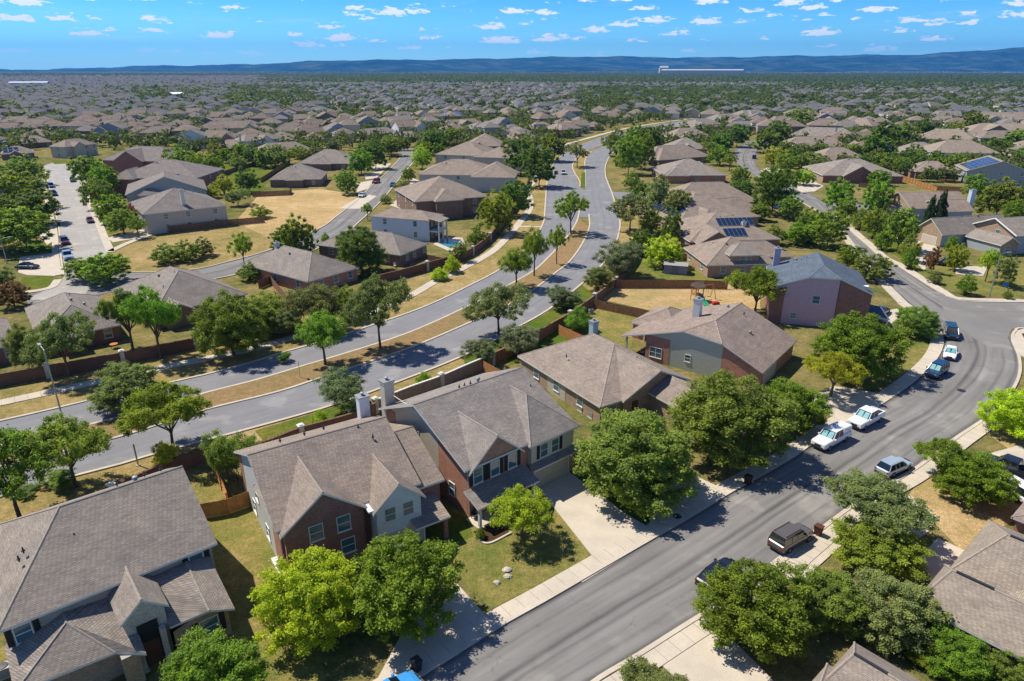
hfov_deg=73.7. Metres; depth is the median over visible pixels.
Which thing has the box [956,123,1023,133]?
house
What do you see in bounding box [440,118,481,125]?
house
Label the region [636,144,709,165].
house
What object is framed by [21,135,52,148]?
house
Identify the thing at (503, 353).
garden wall
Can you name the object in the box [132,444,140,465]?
signal pole
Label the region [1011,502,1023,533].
single storey house
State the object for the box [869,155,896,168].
oak tree
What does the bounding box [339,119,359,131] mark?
house
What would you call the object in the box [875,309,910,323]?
driveway
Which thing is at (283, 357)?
sage shrub
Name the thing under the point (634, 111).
house
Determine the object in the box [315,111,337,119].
house
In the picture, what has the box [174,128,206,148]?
house
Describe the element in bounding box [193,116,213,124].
house
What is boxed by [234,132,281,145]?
house
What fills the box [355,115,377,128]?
house
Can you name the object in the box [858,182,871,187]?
wooden fence
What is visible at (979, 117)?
oak tree
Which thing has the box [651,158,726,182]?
house
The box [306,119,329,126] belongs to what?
house
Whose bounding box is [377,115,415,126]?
house
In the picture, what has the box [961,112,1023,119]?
house
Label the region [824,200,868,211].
side street
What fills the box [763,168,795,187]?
oak tree
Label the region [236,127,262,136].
house
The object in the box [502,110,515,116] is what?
house
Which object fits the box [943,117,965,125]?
house
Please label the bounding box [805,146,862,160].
house
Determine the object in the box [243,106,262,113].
house
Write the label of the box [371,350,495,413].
garden wall
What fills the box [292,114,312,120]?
house
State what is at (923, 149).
oak tree
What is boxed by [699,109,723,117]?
house
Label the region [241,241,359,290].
house
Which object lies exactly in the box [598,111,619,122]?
house
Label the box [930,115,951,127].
house
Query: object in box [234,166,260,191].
shade tree
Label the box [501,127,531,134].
house
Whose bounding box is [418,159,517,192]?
house
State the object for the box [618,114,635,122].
house
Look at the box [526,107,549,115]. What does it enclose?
house
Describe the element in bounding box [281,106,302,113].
house
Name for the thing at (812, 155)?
oak tree
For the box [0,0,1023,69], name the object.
sky
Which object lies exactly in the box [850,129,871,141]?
house
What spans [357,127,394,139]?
house
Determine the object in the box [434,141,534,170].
house
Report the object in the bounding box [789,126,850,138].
house
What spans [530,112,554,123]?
house
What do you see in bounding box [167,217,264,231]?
wooden fence
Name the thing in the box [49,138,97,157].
house
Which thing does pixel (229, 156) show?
oak tree
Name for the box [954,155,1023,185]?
house
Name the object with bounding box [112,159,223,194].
house
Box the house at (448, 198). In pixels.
[394,176,489,218]
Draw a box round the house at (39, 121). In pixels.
[23,119,48,123]
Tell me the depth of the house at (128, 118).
515.03 m
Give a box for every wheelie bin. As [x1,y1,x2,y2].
[410,654,422,672]
[742,473,753,484]
[813,522,824,535]
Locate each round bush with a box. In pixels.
[128,203,137,215]
[147,242,178,262]
[166,239,203,260]
[190,236,215,255]
[206,184,220,196]
[235,261,260,279]
[248,204,272,216]
[310,409,329,423]
[320,232,329,241]
[379,193,391,202]
[415,370,431,382]
[430,267,448,280]
[442,254,461,272]
[466,223,486,244]
[474,526,485,538]
[564,305,593,330]
[621,170,640,186]
[629,179,646,196]
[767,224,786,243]
[848,208,868,229]
[872,229,892,250]
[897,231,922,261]
[901,247,919,269]
[904,641,945,670]
[925,270,942,282]
[954,273,978,294]
[1001,290,1013,298]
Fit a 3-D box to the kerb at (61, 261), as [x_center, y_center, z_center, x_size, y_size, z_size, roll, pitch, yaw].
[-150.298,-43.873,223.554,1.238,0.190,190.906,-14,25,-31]
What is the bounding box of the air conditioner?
[0,661,10,680]
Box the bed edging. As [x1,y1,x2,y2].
[474,532,511,543]
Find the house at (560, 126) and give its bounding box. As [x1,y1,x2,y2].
[543,122,581,137]
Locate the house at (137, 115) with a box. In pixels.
[132,114,147,119]
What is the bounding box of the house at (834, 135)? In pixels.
[822,132,849,144]
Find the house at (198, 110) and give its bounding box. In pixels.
[185,108,210,114]
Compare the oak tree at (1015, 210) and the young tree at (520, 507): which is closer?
the young tree at (520, 507)
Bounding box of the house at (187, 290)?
[111,266,247,329]
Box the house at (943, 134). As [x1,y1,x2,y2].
[916,128,977,143]
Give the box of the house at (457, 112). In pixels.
[441,111,464,116]
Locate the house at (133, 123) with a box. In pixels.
[124,120,142,127]
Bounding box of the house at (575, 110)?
[555,106,582,116]
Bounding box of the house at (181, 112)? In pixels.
[165,109,187,119]
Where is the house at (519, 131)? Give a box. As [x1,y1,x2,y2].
[507,129,535,138]
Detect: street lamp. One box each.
[0,236,10,263]
[37,343,62,416]
[989,252,1011,296]
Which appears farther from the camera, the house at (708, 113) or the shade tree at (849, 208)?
the house at (708, 113)
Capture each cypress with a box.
[921,194,936,223]
[935,189,948,217]
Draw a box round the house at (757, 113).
[746,112,766,118]
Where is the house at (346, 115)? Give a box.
[338,113,351,117]
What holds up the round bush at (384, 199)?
on the ground at (360, 655)
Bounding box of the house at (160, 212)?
[128,188,227,233]
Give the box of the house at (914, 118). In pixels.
[906,116,923,122]
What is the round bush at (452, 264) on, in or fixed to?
on the verge at (468, 276)
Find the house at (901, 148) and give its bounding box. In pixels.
[891,142,928,155]
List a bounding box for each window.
[3,348,10,357]
[3,618,40,647]
[103,328,112,338]
[182,549,210,562]
[192,611,226,641]
[252,497,257,515]
[265,523,270,542]
[308,522,324,543]
[318,279,323,287]
[333,275,338,282]
[336,513,351,533]
[341,535,356,555]
[347,271,352,278]
[384,506,396,523]
[402,499,414,517]
[448,480,455,497]
[469,464,486,486]
[487,457,502,478]
[504,450,520,470]
[533,368,538,379]
[540,442,548,458]
[551,437,559,453]
[553,380,558,392]
[576,394,582,407]
[609,403,616,411]
[649,346,661,359]
[684,354,690,362]
[720,266,725,273]
[740,266,745,272]
[789,312,796,318]
[811,296,820,304]
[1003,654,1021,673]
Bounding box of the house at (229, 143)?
[213,139,244,152]
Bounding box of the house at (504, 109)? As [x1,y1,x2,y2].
[500,107,517,112]
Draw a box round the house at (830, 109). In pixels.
[819,107,845,113]
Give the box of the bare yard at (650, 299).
[602,282,759,313]
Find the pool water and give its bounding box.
[439,239,458,246]
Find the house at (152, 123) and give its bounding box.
[142,120,162,127]
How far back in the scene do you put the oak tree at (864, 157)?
293.16 m
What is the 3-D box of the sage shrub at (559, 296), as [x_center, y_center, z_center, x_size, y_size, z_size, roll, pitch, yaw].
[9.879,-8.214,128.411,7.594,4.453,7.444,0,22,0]
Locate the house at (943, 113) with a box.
[932,110,961,117]
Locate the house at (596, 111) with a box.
[589,108,602,114]
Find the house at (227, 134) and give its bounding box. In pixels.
[205,130,236,141]
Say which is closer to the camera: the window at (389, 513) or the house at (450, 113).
the window at (389, 513)
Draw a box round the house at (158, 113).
[148,112,163,115]
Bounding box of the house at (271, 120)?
[257,117,282,126]
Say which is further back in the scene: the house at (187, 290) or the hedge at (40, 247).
the hedge at (40, 247)
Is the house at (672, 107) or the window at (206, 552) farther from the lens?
the house at (672, 107)
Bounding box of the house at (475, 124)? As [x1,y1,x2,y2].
[464,122,480,134]
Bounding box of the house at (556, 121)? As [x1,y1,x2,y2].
[552,118,569,123]
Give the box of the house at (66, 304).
[24,292,121,355]
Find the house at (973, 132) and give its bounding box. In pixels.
[968,129,985,134]
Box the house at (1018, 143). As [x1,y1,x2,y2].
[1013,140,1023,145]
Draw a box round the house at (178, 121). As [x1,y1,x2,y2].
[167,119,190,126]
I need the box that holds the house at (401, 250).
[316,228,428,266]
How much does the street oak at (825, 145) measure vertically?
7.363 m
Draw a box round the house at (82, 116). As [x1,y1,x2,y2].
[71,114,97,120]
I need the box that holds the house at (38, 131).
[18,128,53,139]
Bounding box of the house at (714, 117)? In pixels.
[706,113,744,120]
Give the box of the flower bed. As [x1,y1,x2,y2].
[473,524,511,541]
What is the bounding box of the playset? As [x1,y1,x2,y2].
[690,281,715,305]
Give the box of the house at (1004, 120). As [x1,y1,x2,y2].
[994,118,1015,122]
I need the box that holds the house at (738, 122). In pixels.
[726,121,750,131]
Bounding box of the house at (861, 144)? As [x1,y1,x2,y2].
[847,140,891,156]
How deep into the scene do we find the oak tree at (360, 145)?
346.00 m
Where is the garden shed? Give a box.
[663,261,688,274]
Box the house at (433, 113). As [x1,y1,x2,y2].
[423,110,445,120]
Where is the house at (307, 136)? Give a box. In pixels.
[303,132,327,142]
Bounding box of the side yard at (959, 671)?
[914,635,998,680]
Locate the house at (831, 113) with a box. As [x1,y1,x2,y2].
[827,111,846,119]
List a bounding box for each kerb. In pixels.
[0,120,690,421]
[0,133,663,497]
[0,214,589,466]
[1,211,579,444]
[45,172,64,274]
[81,181,107,251]
[131,158,399,272]
[214,161,413,278]
[417,303,943,677]
[572,150,587,186]
[584,151,591,186]
[591,327,1023,680]
[795,198,907,302]
[836,216,1023,302]
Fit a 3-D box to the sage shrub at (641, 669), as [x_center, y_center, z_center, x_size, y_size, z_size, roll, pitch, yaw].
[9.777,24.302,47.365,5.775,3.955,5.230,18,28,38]
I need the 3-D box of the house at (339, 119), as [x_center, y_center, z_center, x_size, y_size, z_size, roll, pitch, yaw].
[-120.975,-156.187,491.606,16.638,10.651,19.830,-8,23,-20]
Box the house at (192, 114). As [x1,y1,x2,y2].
[182,112,202,120]
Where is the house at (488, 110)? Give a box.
[482,108,500,117]
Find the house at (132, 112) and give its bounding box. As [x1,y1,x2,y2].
[124,110,147,115]
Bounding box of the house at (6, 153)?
[0,145,34,159]
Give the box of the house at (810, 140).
[776,136,841,150]
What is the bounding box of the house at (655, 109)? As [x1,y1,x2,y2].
[643,106,662,117]
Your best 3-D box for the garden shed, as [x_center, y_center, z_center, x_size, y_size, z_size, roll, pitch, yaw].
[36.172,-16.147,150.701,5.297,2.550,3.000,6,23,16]
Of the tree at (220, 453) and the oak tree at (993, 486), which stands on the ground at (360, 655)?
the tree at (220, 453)
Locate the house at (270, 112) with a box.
[262,108,277,115]
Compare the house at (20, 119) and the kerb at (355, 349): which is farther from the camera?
the house at (20, 119)
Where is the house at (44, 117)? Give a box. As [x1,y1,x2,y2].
[27,116,50,119]
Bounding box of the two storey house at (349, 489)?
[233,392,450,583]
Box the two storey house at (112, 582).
[0,465,234,680]
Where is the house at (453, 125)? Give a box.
[437,123,468,133]
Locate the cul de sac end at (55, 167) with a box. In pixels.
[42,163,74,170]
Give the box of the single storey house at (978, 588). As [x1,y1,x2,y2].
[923,520,1023,673]
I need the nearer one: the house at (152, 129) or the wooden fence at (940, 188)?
the wooden fence at (940, 188)
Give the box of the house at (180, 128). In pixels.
[171,123,201,135]
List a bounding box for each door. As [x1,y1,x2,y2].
[143,636,163,666]
[377,523,425,555]
[534,457,568,486]
[631,400,637,411]
[672,266,678,274]
[762,362,775,384]
[921,234,936,245]
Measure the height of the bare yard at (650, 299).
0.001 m
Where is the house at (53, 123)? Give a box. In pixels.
[36,119,65,130]
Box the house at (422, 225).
[369,208,448,242]
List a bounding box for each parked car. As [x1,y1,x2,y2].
[14,262,39,269]
[86,216,94,222]
[358,192,365,196]
[383,670,421,680]
[695,557,734,586]
[874,455,912,477]
[879,305,889,312]
[942,345,958,359]
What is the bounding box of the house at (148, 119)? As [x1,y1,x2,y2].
[140,116,166,121]
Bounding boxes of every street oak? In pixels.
[0,424,59,517]
[12,411,113,487]
[19,308,96,376]
[93,286,151,349]
[109,379,212,453]
[115,284,181,358]
[227,157,243,166]
[281,148,295,161]
[336,271,413,348]
[459,280,533,334]
[531,136,541,146]
[553,189,589,232]
[564,142,589,166]
[600,135,611,155]
[606,127,629,154]
[606,192,659,230]
[702,142,716,153]
[723,264,787,311]
[802,349,868,397]
[818,142,829,149]
[820,466,942,538]
[847,143,868,153]
[896,160,916,175]
[912,436,976,481]
[947,153,968,166]
[995,154,1008,162]
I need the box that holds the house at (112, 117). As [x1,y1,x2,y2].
[98,115,123,120]
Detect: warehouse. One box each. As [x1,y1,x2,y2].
[8,81,49,83]
[659,66,668,72]
[661,69,743,73]
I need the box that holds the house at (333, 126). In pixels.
[321,122,349,137]
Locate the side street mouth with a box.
[612,192,646,202]
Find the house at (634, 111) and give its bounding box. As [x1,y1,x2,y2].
[626,109,641,115]
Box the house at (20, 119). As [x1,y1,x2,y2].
[0,116,29,124]
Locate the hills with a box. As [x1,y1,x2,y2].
[0,47,1023,71]
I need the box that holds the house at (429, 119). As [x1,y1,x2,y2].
[414,116,440,125]
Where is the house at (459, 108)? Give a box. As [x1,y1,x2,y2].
[452,106,467,113]
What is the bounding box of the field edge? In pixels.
[111,219,273,271]
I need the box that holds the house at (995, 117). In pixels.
[984,115,1002,121]
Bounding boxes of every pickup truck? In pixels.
[61,249,73,260]
[811,420,851,450]
[847,405,885,429]
[982,453,1023,479]
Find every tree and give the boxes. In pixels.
[0,153,50,182]
[0,168,52,198]
[0,193,31,220]
[0,204,55,251]
[0,212,19,243]
[0,280,32,307]
[4,188,63,220]
[59,257,104,280]
[66,155,104,181]
[74,252,131,285]
[76,175,116,205]
[82,361,167,418]
[85,161,120,189]
[90,193,129,222]
[101,208,139,233]
[124,215,147,237]
[157,624,271,680]
[160,144,195,160]
[185,150,209,164]
[186,288,271,356]
[199,427,261,481]
[204,152,224,170]
[205,143,223,153]
[206,149,221,156]
[212,174,234,194]
[218,148,230,161]
[225,231,252,261]
[227,149,237,162]
[229,154,246,166]
[232,141,250,155]
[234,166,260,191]
[239,290,291,332]
[241,146,262,162]
[247,544,363,659]
[253,147,275,167]
[266,144,285,154]
[267,227,292,249]
[270,150,290,165]
[276,282,343,322]
[277,212,319,251]
[290,144,308,154]
[293,308,347,364]
[295,149,308,160]
[300,140,311,147]
[309,145,322,154]
[310,141,326,153]
[325,139,340,150]
[333,167,360,193]
[333,224,389,272]
[336,285,356,317]
[344,147,374,173]
[345,528,466,644]
[353,141,372,153]
[360,138,390,168]
[361,203,372,219]
[379,136,401,155]
[397,137,410,148]
[401,166,415,180]
[410,144,432,168]
[418,141,431,154]
[422,129,446,149]
[431,142,445,153]
[443,127,462,146]
[446,137,463,148]
[475,187,516,231]
[486,483,557,538]
[496,246,533,283]
[497,178,535,213]
[500,137,540,173]
[520,144,558,186]
[521,226,549,275]
[539,132,567,157]
[545,222,569,263]
[571,407,700,520]
[612,134,644,173]
[625,121,649,149]
[626,130,655,168]
[628,229,656,254]
[637,126,661,148]
[637,182,652,196]
[639,210,661,232]
[643,233,685,266]
[660,206,683,241]
[661,188,692,212]
[663,367,801,469]
[690,557,818,663]
[706,144,730,164]
[710,133,733,149]
[723,153,738,170]
[727,123,752,146]
[730,164,751,183]
[730,179,757,195]
[747,127,783,150]
[750,203,772,219]
[751,165,802,214]
[759,376,833,435]
[762,145,788,165]
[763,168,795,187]
[768,120,791,140]
[774,153,796,170]
[776,140,790,153]
[778,194,804,219]
[783,109,817,123]
[783,221,814,244]
[787,560,872,641]
[788,146,802,157]
[792,143,814,152]
[792,154,812,168]
[793,167,816,184]
[795,206,823,236]
[798,151,826,164]
[806,157,830,164]
[807,209,851,246]
[809,309,917,378]
[810,144,824,151]
[820,175,860,209]
[829,512,936,583]
[834,196,860,217]
[835,244,867,267]
[836,151,852,159]
[840,562,955,656]
[851,154,874,161]
[852,253,897,279]
[859,133,894,154]
[860,175,895,212]
[860,205,889,237]
[865,150,885,162]
[866,169,891,183]
[869,122,905,146]
[869,149,883,154]
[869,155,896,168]
[878,161,891,170]
[879,206,923,250]
[889,150,898,155]
[891,120,920,141]
[891,144,898,151]
[892,156,911,173]
[893,305,943,338]
[897,148,916,157]
[909,154,931,163]
[910,146,928,157]
[911,621,997,680]
[915,149,928,155]
[916,118,936,133]
[918,166,938,181]
[926,157,946,164]
[927,150,944,159]
[928,450,1020,508]
[935,164,963,180]
[941,153,959,166]
[943,235,959,251]
[943,243,971,270]
[949,122,965,128]
[958,151,971,160]
[959,108,989,125]
[960,173,988,197]
[966,151,981,158]
[973,176,1023,213]
[974,386,1023,439]
[977,247,1004,281]
[979,644,1023,680]
[980,137,1015,147]
[999,199,1023,216]
[1004,129,1023,142]
[1009,147,1023,164]
[1011,153,1023,167]
[1013,162,1023,168]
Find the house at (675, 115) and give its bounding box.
[665,109,679,119]
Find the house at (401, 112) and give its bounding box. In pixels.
[394,111,414,115]
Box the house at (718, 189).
[665,181,758,204]
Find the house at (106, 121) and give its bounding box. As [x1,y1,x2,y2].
[100,120,124,124]
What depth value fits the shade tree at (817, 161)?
294.40 m
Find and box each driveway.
[18,253,59,275]
[40,224,56,244]
[109,229,149,242]
[339,194,375,208]
[357,180,371,191]
[364,171,382,179]
[371,163,390,170]
[379,583,483,676]
[390,201,399,208]
[410,178,418,183]
[539,472,644,581]
[650,477,714,521]
[662,632,772,680]
[770,530,840,577]
[797,180,822,191]
[814,386,895,415]
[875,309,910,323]
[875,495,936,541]
[916,243,936,269]
[919,538,963,581]
[956,265,986,275]
[992,445,1023,458]
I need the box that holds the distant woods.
[0,72,1023,158]
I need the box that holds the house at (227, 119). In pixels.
[214,117,236,120]
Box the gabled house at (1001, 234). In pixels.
[917,214,1023,255]
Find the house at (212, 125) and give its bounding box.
[199,121,227,131]
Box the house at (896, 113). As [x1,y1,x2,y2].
[886,111,908,120]
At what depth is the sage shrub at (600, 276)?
135.93 m
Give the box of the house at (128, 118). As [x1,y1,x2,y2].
[120,116,139,121]
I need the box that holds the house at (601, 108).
[591,106,606,111]
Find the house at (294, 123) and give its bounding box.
[280,122,299,126]
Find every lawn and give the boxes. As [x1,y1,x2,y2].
[0,641,9,680]
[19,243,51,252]
[21,276,53,289]
[52,160,68,163]
[106,226,119,233]
[189,471,232,503]
[201,505,326,680]
[219,162,295,195]
[422,506,472,544]
[443,496,590,607]
[507,330,568,364]
[564,305,637,349]
[570,464,653,522]
[625,259,716,280]
[856,328,929,390]
[909,472,1021,549]
[912,263,1023,295]
[987,422,1023,447]
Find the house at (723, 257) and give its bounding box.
[683,236,793,277]
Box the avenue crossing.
[578,187,588,217]
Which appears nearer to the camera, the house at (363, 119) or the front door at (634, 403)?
the front door at (634, 403)
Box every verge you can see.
[0,155,557,418]
[0,203,638,522]
[255,400,371,439]
[464,285,592,363]
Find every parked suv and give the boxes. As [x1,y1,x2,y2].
[49,189,57,195]
[58,235,70,244]
[372,178,379,183]
[767,521,813,553]
[924,358,949,378]
[936,257,953,266]
[1001,475,1023,502]
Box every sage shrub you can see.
[0,264,21,288]
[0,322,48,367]
[8,482,38,499]
[35,467,78,491]
[149,440,180,465]
[222,188,250,204]
[262,308,300,337]
[276,351,291,361]
[311,365,367,412]
[393,180,409,187]
[448,240,467,257]
[459,337,496,362]
[496,322,540,357]
[545,283,583,307]
[582,265,615,290]
[590,239,648,274]
[617,653,689,680]
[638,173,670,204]
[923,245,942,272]
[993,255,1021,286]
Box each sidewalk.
[0,159,549,405]
[0,279,61,293]
[42,179,61,275]
[83,180,114,252]
[109,233,156,250]
[373,303,940,680]
[513,225,540,227]
[551,117,699,149]
[602,421,997,680]
[844,238,904,302]
[849,224,1023,300]
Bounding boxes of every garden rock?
[502,567,511,572]
[504,574,511,578]
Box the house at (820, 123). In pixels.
[806,119,834,126]
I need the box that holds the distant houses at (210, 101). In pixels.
[0,71,1023,118]
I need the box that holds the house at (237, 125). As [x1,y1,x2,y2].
[224,120,258,131]
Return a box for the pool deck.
[434,236,464,249]
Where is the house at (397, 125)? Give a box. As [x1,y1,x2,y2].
[391,120,425,134]
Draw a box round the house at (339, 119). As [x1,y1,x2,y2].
[331,116,355,122]
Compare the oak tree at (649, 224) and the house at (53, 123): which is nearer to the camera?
the oak tree at (649, 224)
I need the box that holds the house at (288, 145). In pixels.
[250,141,311,157]
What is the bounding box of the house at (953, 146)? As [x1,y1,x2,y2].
[915,140,998,160]
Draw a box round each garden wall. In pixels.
[0,290,333,386]
[102,402,376,489]
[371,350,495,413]
[380,180,529,282]
[495,232,639,363]
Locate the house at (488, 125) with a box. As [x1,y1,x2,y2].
[477,121,502,135]
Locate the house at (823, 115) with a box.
[814,113,834,119]
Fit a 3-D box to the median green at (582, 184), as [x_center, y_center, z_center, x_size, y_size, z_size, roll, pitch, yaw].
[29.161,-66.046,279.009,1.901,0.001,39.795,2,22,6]
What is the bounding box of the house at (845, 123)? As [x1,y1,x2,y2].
[832,120,859,130]
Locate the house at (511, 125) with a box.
[503,124,517,127]
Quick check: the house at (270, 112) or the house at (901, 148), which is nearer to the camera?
the house at (901, 148)
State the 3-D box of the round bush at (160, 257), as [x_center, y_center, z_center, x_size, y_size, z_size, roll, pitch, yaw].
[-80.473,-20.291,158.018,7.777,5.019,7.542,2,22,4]
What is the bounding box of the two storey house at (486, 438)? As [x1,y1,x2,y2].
[378,366,579,528]
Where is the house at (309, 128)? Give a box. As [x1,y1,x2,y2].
[294,124,323,134]
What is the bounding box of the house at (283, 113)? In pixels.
[272,111,290,118]
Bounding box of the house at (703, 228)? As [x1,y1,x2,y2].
[661,211,780,245]
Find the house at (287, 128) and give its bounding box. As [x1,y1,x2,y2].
[272,125,297,132]
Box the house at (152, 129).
[139,126,172,141]
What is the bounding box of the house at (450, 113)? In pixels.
[444,111,461,119]
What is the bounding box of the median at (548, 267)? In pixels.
[0,218,588,464]
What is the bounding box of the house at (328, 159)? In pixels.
[298,149,357,170]
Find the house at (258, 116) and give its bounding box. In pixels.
[250,112,270,121]
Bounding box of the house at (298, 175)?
[269,163,327,187]
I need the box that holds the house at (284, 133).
[273,131,298,140]
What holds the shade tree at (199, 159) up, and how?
on the ground at (360, 655)
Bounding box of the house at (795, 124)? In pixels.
[779,120,806,133]
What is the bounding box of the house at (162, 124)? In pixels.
[156,123,175,127]
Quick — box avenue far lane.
[0,121,687,442]
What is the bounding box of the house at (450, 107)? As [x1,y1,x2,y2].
[443,105,456,110]
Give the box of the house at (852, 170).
[802,158,904,183]
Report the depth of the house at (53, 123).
455.80 m
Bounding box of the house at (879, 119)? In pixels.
[873,117,891,123]
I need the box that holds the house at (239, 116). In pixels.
[230,115,248,119]
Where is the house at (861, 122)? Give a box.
[851,118,878,128]
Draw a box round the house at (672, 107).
[665,106,682,117]
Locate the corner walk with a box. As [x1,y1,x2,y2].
[1014,329,1023,356]
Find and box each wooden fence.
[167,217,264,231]
[199,491,250,517]
[213,466,227,498]
[223,162,256,174]
[252,189,291,196]
[258,276,288,298]
[260,160,289,182]
[428,255,459,262]
[483,361,499,372]
[559,324,583,339]
[594,299,648,316]
[615,280,727,288]
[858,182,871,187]
[902,177,936,190]
[932,185,962,191]
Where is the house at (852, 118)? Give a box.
[846,116,857,120]
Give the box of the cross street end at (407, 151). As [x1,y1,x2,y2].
[397,148,422,154]
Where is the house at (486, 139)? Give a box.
[470,133,501,147]
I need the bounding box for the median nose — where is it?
[573,151,590,184]
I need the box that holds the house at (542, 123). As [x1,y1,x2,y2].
[529,121,550,133]
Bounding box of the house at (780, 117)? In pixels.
[770,115,791,120]
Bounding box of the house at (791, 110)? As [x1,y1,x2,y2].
[783,108,804,114]
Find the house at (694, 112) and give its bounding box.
[683,107,698,117]
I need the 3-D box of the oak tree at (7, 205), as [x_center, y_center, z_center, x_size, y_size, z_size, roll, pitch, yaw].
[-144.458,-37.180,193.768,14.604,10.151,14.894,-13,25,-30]
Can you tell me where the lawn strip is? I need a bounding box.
[863,221,916,261]
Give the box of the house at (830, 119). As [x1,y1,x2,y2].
[818,116,837,123]
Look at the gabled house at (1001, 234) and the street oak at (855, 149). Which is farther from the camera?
the street oak at (855, 149)
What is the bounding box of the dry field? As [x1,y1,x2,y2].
[239,189,356,238]
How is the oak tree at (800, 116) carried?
on the ground at (360, 655)
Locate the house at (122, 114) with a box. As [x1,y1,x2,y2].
[112,112,131,117]
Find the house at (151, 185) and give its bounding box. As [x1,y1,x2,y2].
[125,172,206,206]
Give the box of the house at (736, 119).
[726,117,744,121]
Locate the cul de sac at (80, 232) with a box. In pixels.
[31,171,107,299]
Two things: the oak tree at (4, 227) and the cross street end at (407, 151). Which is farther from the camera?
the cross street end at (407, 151)
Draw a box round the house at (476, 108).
[467,106,483,115]
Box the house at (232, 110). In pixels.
[226,107,243,114]
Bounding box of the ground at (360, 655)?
[0,71,1023,680]
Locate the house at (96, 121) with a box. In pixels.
[82,118,102,126]
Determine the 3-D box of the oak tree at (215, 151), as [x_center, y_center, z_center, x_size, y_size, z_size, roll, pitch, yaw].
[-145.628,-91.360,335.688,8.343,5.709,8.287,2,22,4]
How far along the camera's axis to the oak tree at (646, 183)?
234.96 m
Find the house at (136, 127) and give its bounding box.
[121,126,146,139]
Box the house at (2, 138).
[0,136,10,151]
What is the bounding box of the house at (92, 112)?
[82,111,106,115]
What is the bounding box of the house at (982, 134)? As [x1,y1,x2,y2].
[973,130,1019,147]
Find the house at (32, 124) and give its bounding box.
[15,121,39,132]
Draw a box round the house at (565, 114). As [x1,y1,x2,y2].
[551,110,575,118]
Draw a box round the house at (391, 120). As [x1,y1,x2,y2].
[385,119,394,128]
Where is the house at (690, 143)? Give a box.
[664,137,706,153]
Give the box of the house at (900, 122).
[886,121,915,127]
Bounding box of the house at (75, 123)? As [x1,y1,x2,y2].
[61,119,94,128]
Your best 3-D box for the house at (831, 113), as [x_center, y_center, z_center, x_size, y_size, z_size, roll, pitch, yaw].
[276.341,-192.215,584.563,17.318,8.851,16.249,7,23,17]
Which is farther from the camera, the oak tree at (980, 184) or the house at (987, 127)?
the house at (987, 127)
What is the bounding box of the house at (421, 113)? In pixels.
[414,110,426,116]
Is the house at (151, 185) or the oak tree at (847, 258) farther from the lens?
the house at (151, 185)
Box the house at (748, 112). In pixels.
[732,109,770,118]
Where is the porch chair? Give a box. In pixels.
[471,508,477,519]
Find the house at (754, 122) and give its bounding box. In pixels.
[751,116,771,132]
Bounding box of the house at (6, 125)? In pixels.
[0,122,20,135]
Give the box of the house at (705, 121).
[674,118,720,130]
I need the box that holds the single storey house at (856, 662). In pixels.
[812,641,919,680]
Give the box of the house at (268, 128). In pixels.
[257,125,273,131]
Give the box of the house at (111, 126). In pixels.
[91,121,130,139]
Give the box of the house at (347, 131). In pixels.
[331,127,355,142]
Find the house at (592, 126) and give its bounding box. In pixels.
[589,121,603,130]
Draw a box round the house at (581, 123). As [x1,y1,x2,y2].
[563,119,589,132]
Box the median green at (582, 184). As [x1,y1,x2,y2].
[580,172,584,186]
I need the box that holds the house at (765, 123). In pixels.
[756,119,772,134]
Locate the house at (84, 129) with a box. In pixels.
[72,125,96,137]
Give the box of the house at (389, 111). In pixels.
[382,110,394,116]
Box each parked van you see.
[47,181,54,187]
[942,321,960,339]
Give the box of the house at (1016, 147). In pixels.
[1002,145,1023,161]
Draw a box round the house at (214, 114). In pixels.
[209,111,234,117]
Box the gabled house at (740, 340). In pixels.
[621,296,797,386]
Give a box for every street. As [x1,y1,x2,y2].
[27,154,414,306]
[421,140,1018,680]
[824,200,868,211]
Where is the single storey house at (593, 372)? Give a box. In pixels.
[517,318,697,423]
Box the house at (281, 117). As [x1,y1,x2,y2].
[273,114,287,122]
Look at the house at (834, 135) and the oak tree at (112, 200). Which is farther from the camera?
the house at (834, 135)
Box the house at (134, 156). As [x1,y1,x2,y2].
[102,146,195,172]
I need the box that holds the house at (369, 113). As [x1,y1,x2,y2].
[355,111,380,117]
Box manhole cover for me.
[673,513,681,518]
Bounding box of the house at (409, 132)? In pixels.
[391,131,420,141]
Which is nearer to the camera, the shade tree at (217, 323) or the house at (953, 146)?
the shade tree at (217, 323)
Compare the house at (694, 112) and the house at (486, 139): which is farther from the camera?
the house at (694, 112)
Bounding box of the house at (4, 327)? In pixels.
[0,318,18,363]
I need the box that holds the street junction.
[936,291,1023,348]
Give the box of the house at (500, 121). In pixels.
[489,117,514,126]
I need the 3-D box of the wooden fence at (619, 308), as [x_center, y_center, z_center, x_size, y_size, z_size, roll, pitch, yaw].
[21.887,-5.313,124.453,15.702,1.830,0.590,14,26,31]
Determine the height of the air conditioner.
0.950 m
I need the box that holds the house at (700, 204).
[638,190,761,225]
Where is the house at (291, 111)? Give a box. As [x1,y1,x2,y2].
[284,109,295,114]
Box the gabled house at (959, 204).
[871,188,976,223]
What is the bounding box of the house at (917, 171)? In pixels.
[905,161,955,179]
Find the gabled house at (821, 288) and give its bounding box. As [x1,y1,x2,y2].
[764,246,889,328]
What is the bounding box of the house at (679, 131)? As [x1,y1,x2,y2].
[661,128,708,141]

